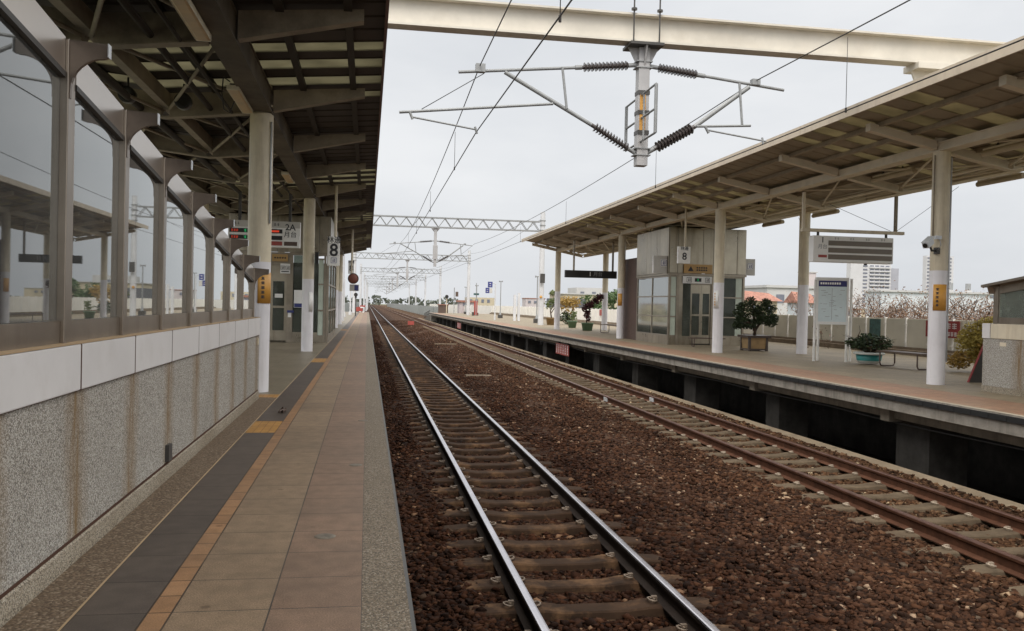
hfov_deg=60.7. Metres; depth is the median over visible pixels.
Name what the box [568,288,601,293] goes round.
pale block
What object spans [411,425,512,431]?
sleeper
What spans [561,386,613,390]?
sleeper
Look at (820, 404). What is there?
platform cable
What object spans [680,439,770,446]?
sleeper
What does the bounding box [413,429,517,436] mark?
sleeper
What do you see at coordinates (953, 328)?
banner
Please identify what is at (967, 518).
sleeper
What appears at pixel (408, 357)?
sleeper
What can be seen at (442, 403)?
sleeper
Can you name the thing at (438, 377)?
sleeper
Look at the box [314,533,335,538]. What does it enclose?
drain lid
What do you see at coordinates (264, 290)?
column sign
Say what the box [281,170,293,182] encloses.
ceiling lamp
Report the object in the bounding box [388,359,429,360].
sleeper
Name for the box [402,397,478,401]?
sleeper
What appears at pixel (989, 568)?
sleeper
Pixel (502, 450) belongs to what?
sleeper
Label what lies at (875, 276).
apartment tower
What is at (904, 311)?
bare tree
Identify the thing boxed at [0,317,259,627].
stair wall
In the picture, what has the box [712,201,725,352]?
platform column
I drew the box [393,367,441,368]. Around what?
sleeper
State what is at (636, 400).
sleeper
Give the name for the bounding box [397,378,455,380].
sleeper
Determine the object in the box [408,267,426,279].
catenary cantilever
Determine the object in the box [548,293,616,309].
yellow building
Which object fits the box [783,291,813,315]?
house
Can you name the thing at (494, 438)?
sleeper
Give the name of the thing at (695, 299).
door
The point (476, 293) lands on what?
camera mast
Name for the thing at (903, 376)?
platform paving
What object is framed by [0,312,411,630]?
platform paving
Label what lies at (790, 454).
sleeper
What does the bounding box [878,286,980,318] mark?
bare tree
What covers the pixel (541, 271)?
catenary gantry
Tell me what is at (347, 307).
noise barrier
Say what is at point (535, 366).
sleeper
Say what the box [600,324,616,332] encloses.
platform bench
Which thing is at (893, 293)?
white hall
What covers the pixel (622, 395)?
sleeper
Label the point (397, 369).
sleeper
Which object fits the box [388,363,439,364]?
sleeper
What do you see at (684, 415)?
sleeper
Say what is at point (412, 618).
platform edge strip
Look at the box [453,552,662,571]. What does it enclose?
sleeper
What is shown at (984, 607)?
ballast stones
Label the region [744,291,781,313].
red roof house
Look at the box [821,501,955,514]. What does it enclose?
sleeper
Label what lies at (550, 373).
sleeper
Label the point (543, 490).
sleeper
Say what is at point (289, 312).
call panel
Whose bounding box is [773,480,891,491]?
sleeper
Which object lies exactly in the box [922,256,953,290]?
apartment tower
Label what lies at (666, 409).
sleeper
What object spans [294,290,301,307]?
poster
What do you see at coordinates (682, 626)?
sleeper
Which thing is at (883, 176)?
tube lamp
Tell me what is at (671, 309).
lift shaft
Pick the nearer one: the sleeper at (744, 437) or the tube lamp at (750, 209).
the sleeper at (744, 437)
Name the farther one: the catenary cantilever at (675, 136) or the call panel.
the call panel
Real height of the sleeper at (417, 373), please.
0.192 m
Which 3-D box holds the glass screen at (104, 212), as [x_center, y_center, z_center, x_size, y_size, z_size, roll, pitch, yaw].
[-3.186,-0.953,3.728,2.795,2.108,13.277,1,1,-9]
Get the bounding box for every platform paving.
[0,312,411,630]
[434,313,1023,416]
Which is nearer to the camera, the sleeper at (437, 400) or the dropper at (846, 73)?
the dropper at (846, 73)
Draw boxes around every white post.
[344,281,345,316]
[349,283,351,314]
[513,295,515,320]
[517,293,519,320]
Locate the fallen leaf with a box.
[278,407,286,412]
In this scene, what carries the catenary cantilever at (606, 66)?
attached to the catenary post at (643, 53)
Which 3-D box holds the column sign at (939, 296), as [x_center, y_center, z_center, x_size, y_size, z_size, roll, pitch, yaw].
[7.352,-0.309,15.026,0.213,0.450,0.048,1,1,12]
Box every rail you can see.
[371,309,549,630]
[374,308,719,630]
[376,305,1023,579]
[378,305,1023,534]
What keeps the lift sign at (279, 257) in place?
attached to the lift shaft at (284, 327)
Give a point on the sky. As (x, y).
(522, 162)
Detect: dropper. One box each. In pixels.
[558,0,561,22]
[845,37,847,112]
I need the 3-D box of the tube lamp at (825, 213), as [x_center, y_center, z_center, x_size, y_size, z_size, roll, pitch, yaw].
[9.053,-3.010,25.273,0.110,0.250,1.400,1,1,-9]
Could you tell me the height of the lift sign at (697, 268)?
0.300 m
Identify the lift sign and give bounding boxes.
[272,254,287,261]
[280,263,289,273]
[652,256,666,272]
[684,264,711,273]
[746,259,754,275]
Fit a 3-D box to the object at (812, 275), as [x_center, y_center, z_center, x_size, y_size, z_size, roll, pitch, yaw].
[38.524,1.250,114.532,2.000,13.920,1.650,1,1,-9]
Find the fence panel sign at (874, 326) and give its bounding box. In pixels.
[869,319,880,336]
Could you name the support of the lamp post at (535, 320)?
on the platform paving at (903, 376)
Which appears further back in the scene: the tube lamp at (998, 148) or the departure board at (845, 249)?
the departure board at (845, 249)
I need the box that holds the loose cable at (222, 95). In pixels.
[221,77,234,112]
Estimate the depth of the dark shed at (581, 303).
154.02 m
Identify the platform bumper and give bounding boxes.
[430,313,1023,424]
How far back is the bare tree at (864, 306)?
34.10 m
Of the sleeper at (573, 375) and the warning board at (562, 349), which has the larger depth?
the warning board at (562, 349)
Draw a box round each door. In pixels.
[270,265,286,341]
[689,285,700,344]
[700,285,710,344]
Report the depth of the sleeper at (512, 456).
13.13 m
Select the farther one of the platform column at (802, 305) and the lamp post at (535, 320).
the lamp post at (535, 320)
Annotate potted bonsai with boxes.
[731,296,778,350]
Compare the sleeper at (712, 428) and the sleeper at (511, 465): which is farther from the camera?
the sleeper at (712, 428)
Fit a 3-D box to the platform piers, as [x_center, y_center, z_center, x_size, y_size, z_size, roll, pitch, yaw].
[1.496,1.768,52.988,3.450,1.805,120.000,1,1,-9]
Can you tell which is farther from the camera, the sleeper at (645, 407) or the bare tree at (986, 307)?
the bare tree at (986, 307)
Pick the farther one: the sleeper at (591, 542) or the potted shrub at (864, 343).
the potted shrub at (864, 343)
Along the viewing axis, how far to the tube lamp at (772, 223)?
28.40 m
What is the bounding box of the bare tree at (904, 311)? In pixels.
[860,289,992,320]
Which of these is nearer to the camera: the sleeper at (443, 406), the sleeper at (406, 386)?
the sleeper at (443, 406)
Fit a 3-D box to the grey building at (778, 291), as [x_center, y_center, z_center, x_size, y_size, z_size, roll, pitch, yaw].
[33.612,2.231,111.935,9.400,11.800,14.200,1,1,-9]
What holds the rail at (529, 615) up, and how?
on the sleeper
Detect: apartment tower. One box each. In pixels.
[846,263,898,307]
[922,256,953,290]
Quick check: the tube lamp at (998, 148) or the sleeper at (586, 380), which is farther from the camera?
the sleeper at (586, 380)
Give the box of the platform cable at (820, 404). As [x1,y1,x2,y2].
[458,322,1023,450]
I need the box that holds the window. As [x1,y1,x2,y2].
[776,294,783,302]
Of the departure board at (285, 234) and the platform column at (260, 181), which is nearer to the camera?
the platform column at (260, 181)
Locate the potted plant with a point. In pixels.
(571, 324)
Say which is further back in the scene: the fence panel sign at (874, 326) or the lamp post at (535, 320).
the lamp post at (535, 320)
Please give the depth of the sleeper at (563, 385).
25.13 m
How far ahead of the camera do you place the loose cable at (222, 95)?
10.26 m
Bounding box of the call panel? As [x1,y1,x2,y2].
[287,310,293,316]
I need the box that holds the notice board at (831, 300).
[812,277,852,361]
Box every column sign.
[257,273,270,302]
[309,292,312,310]
[618,294,621,305]
[713,290,718,307]
[933,284,946,310]
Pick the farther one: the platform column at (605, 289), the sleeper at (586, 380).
the platform column at (605, 289)
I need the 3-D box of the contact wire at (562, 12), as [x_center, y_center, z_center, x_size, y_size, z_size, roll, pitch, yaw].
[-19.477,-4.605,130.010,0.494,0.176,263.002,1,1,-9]
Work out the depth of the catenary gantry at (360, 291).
135.71 m
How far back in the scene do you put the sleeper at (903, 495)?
10.93 m
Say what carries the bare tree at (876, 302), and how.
on the ground
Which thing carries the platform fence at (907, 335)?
on the platform paving at (903, 376)
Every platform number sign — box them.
[327,185,340,265]
[348,229,353,273]
[677,208,690,263]
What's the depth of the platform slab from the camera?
14.85 m
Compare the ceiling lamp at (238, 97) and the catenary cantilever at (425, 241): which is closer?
the ceiling lamp at (238, 97)
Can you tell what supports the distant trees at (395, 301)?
on the ground
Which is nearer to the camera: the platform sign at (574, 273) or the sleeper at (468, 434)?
the sleeper at (468, 434)
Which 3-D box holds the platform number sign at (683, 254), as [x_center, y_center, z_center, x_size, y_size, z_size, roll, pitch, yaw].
[5.265,-2.442,26.731,0.392,1.700,0.104,1,1,-9]
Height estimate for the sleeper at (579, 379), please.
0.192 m
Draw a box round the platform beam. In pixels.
[431,315,1023,446]
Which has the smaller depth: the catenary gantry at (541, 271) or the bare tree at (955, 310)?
the bare tree at (955, 310)
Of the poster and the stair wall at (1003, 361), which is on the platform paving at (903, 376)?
the stair wall at (1003, 361)
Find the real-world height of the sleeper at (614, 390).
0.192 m
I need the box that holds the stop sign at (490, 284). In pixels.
[485,282,495,319]
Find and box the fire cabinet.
[472,301,477,315]
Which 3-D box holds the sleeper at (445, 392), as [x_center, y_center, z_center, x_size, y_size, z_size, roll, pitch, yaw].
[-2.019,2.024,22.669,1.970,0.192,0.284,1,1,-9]
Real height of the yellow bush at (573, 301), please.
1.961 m
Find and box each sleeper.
[386,355,428,356]
[387,360,433,361]
[388,356,429,357]
[388,358,421,359]
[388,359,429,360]
[388,362,437,363]
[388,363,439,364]
[389,361,437,362]
[391,364,439,365]
[391,366,440,367]
[391,368,445,371]
[392,367,440,369]
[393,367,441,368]
[393,370,446,372]
[393,374,453,377]
[394,371,448,373]
[394,373,448,375]
[395,376,452,379]
[395,381,461,384]
[396,379,458,382]
[396,383,463,386]
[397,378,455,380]
[397,385,463,388]
[397,387,468,391]
[398,390,469,393]
[399,392,474,396]
[399,394,475,398]
[401,400,480,404]
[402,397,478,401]
[403,402,485,407]
[405,409,491,414]
[405,413,495,418]
[406,406,488,411]
[407,417,500,422]
[409,421,506,426]
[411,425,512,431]
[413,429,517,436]
[413,435,520,442]
[415,440,529,447]
[418,446,536,454]
[422,452,544,461]
[425,459,553,468]
[425,467,562,477]
[429,475,572,487]
[430,484,583,497]
[435,495,597,507]
[438,506,609,521]
[442,519,625,536]
[446,535,643,552]
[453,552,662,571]
[460,573,683,593]
[469,595,715,621]
[511,365,549,367]
[516,367,557,369]
[521,369,559,371]
[522,370,563,372]
[524,623,734,630]
[526,371,568,373]
[531,373,571,375]
[532,374,576,376]
[534,375,579,378]
[538,377,585,380]
[542,379,590,382]
[548,381,596,383]
[551,382,601,385]
[555,384,607,387]
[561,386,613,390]
[564,388,618,392]
[570,390,624,394]
[573,393,632,396]
[583,395,638,399]
[587,398,646,401]
[591,401,655,404]
[597,403,663,408]
[605,406,672,411]
[613,410,682,414]
[623,413,691,417]
[626,417,703,421]
[636,420,714,426]
[646,425,727,430]
[658,429,739,435]
[666,434,753,440]
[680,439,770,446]
[693,445,787,451]
[705,451,802,457]
[723,457,821,465]
[739,464,843,473]
[757,472,867,481]
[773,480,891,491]
[801,490,920,502]
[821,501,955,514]
[847,512,991,526]
[885,526,1023,541]
[915,544,1023,558]
[960,562,1014,576]
[1007,585,1023,596]
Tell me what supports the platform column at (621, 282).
on the platform paving at (903, 376)
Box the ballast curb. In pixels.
[419,318,1023,510]
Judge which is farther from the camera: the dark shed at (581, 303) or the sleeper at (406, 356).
the dark shed at (581, 303)
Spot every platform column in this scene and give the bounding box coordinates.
[247,85,273,392]
[301,183,315,351]
[335,266,338,327]
[338,255,342,323]
[554,247,560,328]
[601,253,608,329]
[616,229,625,338]
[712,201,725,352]
[796,213,810,353]
[926,137,952,384]
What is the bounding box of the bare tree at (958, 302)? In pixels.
[894,280,987,320]
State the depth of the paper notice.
24.90 m
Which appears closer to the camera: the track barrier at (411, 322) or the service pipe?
the service pipe
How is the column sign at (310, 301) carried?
attached to the platform column at (308, 273)
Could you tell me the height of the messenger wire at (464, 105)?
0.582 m
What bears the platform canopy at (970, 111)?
on the platform column at (937, 338)
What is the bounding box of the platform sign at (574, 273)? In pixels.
[564,240,616,278]
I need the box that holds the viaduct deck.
[431,321,1023,504]
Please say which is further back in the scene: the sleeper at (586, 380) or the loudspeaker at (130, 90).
the sleeper at (586, 380)
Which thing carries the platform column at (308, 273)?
on the platform paving at (223, 528)
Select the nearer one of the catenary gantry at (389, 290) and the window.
the window
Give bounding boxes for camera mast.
[474,283,478,315]
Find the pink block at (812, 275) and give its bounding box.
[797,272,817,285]
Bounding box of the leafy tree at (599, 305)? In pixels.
[579,292,616,308]
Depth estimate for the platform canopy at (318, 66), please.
11.04 m
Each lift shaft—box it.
[229,213,337,342]
[636,227,746,345]
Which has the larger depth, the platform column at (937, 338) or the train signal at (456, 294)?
the train signal at (456, 294)
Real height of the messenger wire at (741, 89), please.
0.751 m
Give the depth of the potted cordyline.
44.13 m
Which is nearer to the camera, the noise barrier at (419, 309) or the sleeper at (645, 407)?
the sleeper at (645, 407)
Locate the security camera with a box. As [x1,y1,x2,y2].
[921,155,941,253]
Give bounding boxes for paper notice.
[275,294,282,297]
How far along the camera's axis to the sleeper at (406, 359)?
35.59 m
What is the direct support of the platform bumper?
attached to the platform slab
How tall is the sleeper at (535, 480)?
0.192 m
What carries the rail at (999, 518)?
on the sleeper
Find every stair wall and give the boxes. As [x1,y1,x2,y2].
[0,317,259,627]
[981,323,1023,396]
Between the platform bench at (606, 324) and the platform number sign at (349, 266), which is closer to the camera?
the platform number sign at (349, 266)
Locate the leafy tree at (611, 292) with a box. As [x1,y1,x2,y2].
[608,289,616,309]
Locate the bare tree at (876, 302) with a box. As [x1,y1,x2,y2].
[773,289,969,318]
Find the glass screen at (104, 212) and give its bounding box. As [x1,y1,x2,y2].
[0,0,269,350]
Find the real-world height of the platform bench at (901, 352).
0.357 m
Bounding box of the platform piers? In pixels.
[436,318,1023,499]
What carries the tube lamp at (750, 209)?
attached to the platform canopy at (970, 111)
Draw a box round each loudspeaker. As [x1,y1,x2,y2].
[117,77,136,103]
[174,84,192,110]
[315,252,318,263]
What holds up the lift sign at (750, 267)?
attached to the lift shaft at (671, 309)
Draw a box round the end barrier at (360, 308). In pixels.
[356,305,364,312]
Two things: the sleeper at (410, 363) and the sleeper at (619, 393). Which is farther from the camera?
the sleeper at (410, 363)
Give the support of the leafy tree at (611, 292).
on the ground
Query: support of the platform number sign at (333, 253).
hanging from the platform canopy at (318, 66)
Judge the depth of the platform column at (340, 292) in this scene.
45.60 m
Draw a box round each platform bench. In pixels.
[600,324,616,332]
[688,337,725,346]
[877,350,926,369]
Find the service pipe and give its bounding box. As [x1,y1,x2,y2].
[88,0,303,215]
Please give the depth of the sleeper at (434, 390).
23.19 m
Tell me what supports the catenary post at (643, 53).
attached to the overhead girder
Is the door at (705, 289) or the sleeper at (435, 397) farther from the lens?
the door at (705, 289)
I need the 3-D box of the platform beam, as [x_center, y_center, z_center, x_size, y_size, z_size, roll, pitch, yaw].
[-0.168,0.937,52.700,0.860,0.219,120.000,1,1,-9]
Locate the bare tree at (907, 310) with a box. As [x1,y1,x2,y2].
[857,294,983,319]
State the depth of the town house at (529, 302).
378.98 m
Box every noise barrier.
[345,302,358,311]
[387,303,437,314]
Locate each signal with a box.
[354,293,357,315]
[453,288,457,312]
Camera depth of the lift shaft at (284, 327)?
24.96 m
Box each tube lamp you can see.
[744,202,765,212]
[762,220,784,226]
[811,209,839,217]
[871,166,916,182]
[975,172,1023,186]
[980,141,1023,156]
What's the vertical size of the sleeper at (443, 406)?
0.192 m
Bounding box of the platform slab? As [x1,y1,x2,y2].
[429,313,1023,437]
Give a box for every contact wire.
[383,0,571,276]
[396,38,1023,291]
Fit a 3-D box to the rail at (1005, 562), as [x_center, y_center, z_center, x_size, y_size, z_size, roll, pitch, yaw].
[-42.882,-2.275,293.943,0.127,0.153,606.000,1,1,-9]
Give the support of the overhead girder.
on the platform canopy at (970, 111)
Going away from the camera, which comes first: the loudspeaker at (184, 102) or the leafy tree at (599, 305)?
the loudspeaker at (184, 102)
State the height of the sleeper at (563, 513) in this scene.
0.192 m
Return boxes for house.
[522,298,545,306]
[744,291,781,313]
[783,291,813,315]
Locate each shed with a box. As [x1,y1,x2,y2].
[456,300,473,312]
[547,298,584,307]
[981,276,1023,324]
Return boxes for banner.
[926,320,959,337]
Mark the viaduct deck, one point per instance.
(997, 494)
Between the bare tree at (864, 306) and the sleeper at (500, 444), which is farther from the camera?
the bare tree at (864, 306)
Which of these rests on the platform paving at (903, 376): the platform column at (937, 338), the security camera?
the platform column at (937, 338)
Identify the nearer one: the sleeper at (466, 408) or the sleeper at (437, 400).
the sleeper at (466, 408)
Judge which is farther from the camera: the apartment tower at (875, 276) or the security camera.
the apartment tower at (875, 276)
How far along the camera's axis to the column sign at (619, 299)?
33.95 m
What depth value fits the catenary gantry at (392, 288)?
177.19 m
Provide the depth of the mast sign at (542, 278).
54.36 m
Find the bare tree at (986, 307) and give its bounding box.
[898,291,993,320]
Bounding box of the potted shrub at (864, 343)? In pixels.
[844,326,894,363]
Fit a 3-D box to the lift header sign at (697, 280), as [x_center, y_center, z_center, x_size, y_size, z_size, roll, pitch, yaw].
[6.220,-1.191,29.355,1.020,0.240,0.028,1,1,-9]
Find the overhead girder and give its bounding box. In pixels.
[388,0,1005,79]
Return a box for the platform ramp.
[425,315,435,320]
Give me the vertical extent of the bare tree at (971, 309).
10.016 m
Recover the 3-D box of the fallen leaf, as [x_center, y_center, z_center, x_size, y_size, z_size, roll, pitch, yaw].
[-2.448,1.012,9.342,0.098,0.085,0.112,1,1,-28]
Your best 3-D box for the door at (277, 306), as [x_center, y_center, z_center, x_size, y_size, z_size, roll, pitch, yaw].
[-6.654,-0.338,24.921,0.442,2.180,0.030,1,1,-9]
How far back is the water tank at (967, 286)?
123.91 m
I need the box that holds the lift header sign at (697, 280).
[683,276,711,283]
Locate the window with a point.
(779, 296)
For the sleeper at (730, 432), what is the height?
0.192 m
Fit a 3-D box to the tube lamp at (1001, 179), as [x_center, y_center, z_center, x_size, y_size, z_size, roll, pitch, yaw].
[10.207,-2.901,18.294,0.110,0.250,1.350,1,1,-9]
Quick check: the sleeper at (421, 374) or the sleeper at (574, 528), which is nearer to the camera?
the sleeper at (574, 528)
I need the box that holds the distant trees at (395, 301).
[345,295,457,305]
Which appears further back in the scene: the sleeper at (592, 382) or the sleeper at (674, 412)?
the sleeper at (592, 382)
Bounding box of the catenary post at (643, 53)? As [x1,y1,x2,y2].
[623,0,664,166]
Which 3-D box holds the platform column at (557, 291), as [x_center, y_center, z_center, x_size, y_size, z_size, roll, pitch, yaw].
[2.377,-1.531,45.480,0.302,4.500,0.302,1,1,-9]
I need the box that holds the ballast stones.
[370,320,1023,630]
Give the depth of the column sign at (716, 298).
24.50 m
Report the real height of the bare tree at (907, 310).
9.682 m
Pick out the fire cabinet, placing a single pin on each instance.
(475, 307)
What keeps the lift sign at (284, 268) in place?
attached to the lift shaft at (284, 327)
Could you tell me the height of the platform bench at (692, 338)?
0.297 m
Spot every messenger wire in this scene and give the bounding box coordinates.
[377,0,511,287]
[433,0,909,268]
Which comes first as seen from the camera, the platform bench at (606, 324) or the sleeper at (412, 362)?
the sleeper at (412, 362)
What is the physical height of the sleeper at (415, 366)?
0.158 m
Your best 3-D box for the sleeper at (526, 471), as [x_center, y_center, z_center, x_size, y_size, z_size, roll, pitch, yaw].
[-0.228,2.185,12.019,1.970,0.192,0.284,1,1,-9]
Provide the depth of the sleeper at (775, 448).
14.48 m
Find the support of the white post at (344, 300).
on the platform paving at (223, 528)
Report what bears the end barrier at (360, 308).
on the platform paving at (223, 528)
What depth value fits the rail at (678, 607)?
8.42 m
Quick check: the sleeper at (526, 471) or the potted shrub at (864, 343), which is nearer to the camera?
the sleeper at (526, 471)
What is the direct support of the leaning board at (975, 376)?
on the platform paving at (903, 376)
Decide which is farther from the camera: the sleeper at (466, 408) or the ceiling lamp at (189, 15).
the sleeper at (466, 408)
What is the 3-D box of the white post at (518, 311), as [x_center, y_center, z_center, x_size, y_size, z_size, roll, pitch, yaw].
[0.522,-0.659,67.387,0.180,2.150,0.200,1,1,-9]
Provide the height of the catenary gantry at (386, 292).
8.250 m
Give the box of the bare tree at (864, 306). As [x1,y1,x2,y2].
[848,292,893,317]
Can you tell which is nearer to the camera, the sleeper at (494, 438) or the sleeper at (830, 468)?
the sleeper at (830, 468)
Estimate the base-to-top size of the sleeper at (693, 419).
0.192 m
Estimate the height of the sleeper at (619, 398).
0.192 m
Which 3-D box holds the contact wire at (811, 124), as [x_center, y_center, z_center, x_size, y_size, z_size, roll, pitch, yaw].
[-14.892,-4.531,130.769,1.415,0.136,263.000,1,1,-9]
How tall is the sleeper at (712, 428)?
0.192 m
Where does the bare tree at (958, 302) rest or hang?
on the ground
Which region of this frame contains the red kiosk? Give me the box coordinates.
[437,304,448,312]
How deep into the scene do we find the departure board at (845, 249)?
19.81 m
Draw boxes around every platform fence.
[430,304,491,313]
[490,305,974,360]
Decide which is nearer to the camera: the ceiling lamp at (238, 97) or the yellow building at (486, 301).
the ceiling lamp at (238, 97)
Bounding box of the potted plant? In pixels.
[567,311,577,327]
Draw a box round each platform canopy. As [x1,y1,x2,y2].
[35,0,389,255]
[522,36,1023,257]
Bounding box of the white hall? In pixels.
[863,290,993,320]
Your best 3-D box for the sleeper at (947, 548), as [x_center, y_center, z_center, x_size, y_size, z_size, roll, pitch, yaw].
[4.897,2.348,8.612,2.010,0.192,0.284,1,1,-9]
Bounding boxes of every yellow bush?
[560,296,580,323]
[946,316,992,369]
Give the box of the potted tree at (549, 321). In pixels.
[544,290,554,324]
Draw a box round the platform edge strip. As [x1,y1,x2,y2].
[369,317,415,630]
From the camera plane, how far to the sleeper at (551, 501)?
10.18 m
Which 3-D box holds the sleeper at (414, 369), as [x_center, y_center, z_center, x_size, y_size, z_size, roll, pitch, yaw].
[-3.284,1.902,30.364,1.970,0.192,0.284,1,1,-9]
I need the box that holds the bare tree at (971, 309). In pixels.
[916,289,991,319]
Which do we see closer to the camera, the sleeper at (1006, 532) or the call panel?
the sleeper at (1006, 532)
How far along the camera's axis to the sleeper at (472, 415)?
17.86 m
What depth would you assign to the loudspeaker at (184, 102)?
10.71 m
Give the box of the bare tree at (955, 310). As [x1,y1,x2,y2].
[908,296,992,319]
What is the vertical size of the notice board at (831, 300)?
2.060 m
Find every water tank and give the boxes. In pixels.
[947,283,953,291]
[964,284,971,291]
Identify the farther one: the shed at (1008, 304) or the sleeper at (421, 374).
the sleeper at (421, 374)
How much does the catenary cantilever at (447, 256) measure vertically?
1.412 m
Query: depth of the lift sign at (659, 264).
29.28 m
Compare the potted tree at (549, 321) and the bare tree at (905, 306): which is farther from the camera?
the potted tree at (549, 321)
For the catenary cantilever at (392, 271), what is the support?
attached to the catenary gantry at (407, 277)
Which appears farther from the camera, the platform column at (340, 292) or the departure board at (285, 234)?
the platform column at (340, 292)
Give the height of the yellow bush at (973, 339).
1.220 m
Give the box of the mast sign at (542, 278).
[540,274,544,282]
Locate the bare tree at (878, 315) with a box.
[791,284,975,347]
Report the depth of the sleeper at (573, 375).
28.67 m
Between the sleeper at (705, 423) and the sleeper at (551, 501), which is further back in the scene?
the sleeper at (705, 423)
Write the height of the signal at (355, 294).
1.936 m
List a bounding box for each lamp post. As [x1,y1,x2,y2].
[498,281,502,317]
[533,276,538,322]
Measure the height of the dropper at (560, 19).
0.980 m
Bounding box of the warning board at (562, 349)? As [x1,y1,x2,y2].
[556,342,570,356]
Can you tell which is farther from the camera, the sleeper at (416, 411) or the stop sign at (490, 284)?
the stop sign at (490, 284)
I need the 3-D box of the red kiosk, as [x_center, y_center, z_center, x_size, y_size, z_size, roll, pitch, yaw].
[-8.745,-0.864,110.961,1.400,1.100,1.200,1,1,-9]
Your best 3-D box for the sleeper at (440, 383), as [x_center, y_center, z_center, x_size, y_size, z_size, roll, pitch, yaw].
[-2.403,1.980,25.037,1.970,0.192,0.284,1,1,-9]
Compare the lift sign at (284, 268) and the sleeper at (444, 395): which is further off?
the lift sign at (284, 268)
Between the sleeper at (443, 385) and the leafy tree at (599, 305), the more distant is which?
the leafy tree at (599, 305)
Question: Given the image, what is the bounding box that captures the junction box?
[165,443,171,461]
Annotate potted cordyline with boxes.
[581,293,603,330]
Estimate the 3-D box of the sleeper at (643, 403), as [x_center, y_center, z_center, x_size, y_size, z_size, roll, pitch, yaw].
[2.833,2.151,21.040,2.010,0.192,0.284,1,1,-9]
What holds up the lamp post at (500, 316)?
on the platform paving at (903, 376)
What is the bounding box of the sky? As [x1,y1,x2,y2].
[212,0,1023,306]
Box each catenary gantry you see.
[342,212,545,343]
[352,250,470,314]
[359,264,441,311]
[363,273,425,311]
[365,278,416,310]
[367,282,409,309]
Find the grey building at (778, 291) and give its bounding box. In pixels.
[745,285,813,314]
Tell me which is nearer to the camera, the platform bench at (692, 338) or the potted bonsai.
the potted bonsai
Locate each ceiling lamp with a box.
[170,0,210,41]
[226,83,252,113]
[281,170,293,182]
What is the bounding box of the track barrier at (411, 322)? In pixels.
[408,318,413,324]
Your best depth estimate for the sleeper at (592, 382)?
26.33 m
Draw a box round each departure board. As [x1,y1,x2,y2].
[228,192,300,248]
[799,187,957,264]
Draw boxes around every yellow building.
[465,297,493,305]
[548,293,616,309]
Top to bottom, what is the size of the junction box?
0.110 m
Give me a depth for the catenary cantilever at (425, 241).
53.31 m
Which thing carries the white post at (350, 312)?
on the platform paving at (223, 528)
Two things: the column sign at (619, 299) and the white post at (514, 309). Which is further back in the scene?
the white post at (514, 309)
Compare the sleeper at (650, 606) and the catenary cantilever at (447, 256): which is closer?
the sleeper at (650, 606)
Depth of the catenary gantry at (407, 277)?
94.33 m
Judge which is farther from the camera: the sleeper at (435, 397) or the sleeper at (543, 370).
the sleeper at (543, 370)
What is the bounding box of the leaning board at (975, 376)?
[967,345,982,382]
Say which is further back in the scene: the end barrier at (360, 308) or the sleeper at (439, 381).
the end barrier at (360, 308)
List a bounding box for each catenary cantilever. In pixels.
[375,267,405,278]
[377,240,433,262]
[399,61,636,153]
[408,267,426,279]
[436,240,472,262]
[648,63,783,153]
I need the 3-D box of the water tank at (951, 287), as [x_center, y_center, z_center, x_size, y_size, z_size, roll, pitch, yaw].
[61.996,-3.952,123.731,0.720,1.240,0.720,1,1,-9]
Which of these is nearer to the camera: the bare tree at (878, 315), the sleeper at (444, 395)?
the sleeper at (444, 395)
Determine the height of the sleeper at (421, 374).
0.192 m
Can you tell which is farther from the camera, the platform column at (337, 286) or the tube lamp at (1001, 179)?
the platform column at (337, 286)
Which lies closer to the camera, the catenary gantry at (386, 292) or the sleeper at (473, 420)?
the sleeper at (473, 420)

